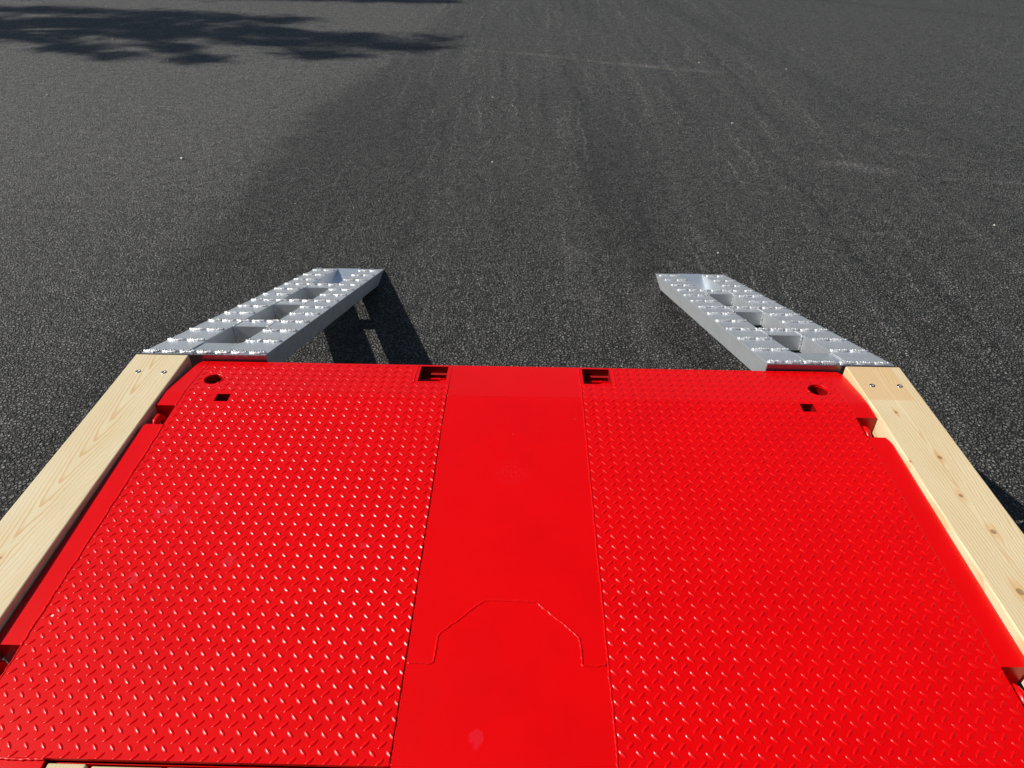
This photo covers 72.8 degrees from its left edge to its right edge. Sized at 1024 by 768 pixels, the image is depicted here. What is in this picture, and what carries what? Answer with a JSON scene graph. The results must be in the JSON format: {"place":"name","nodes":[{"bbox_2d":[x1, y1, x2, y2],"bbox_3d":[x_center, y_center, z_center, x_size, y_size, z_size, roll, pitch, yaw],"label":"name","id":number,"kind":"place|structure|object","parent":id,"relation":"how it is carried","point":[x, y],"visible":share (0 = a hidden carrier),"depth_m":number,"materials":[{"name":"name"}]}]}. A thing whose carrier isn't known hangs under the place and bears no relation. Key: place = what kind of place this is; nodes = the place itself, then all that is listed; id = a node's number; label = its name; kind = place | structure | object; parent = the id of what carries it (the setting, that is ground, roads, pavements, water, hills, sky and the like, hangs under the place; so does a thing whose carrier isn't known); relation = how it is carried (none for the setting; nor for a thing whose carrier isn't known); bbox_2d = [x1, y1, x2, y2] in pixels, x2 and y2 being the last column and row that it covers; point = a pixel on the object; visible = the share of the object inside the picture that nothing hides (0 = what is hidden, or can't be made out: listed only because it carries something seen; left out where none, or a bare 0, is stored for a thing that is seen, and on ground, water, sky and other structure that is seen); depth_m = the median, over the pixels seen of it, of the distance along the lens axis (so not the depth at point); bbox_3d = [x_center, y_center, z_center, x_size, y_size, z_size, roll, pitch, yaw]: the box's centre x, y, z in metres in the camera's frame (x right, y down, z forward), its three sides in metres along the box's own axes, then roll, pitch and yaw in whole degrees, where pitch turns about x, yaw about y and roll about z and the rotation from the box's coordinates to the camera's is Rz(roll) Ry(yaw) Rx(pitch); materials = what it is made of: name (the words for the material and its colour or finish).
{"place":"outdoors","nodes":[
{"label":"outdoors","id":0,"kind":"place"},
{"bbox_2d":[0,0,1023,690],"bbox_3d":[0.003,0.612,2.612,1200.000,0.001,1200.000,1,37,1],"label":"ground","id":1,"kind":"structure","parent":0,"point":[850,170],"depth_m":5.52,"materials":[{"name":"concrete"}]},
{"bbox_2d":[0,354,1023,767],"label":"flatbed trailer","id":2,"kind":"object","parent":1,"relation":"on","point":[240,564],"visible":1,"depth_m":1.63,"materials":[{"name":"red paint"}]},
{"bbox_2d":[142,268,383,366],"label":"loading ramp","id":3,"kind":"structure","parent":2,"relation":"attached to","point":[264,336],"depth_m":2.86,"materials":[{"name":"metal"}]},
{"bbox_2d":[656,274,893,374],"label":"loading ramp","id":4,"kind":"structure","parent":2,"relation":"attached to","point":[703,300],"depth_m":2.84,"materials":[{"name":"metal"}]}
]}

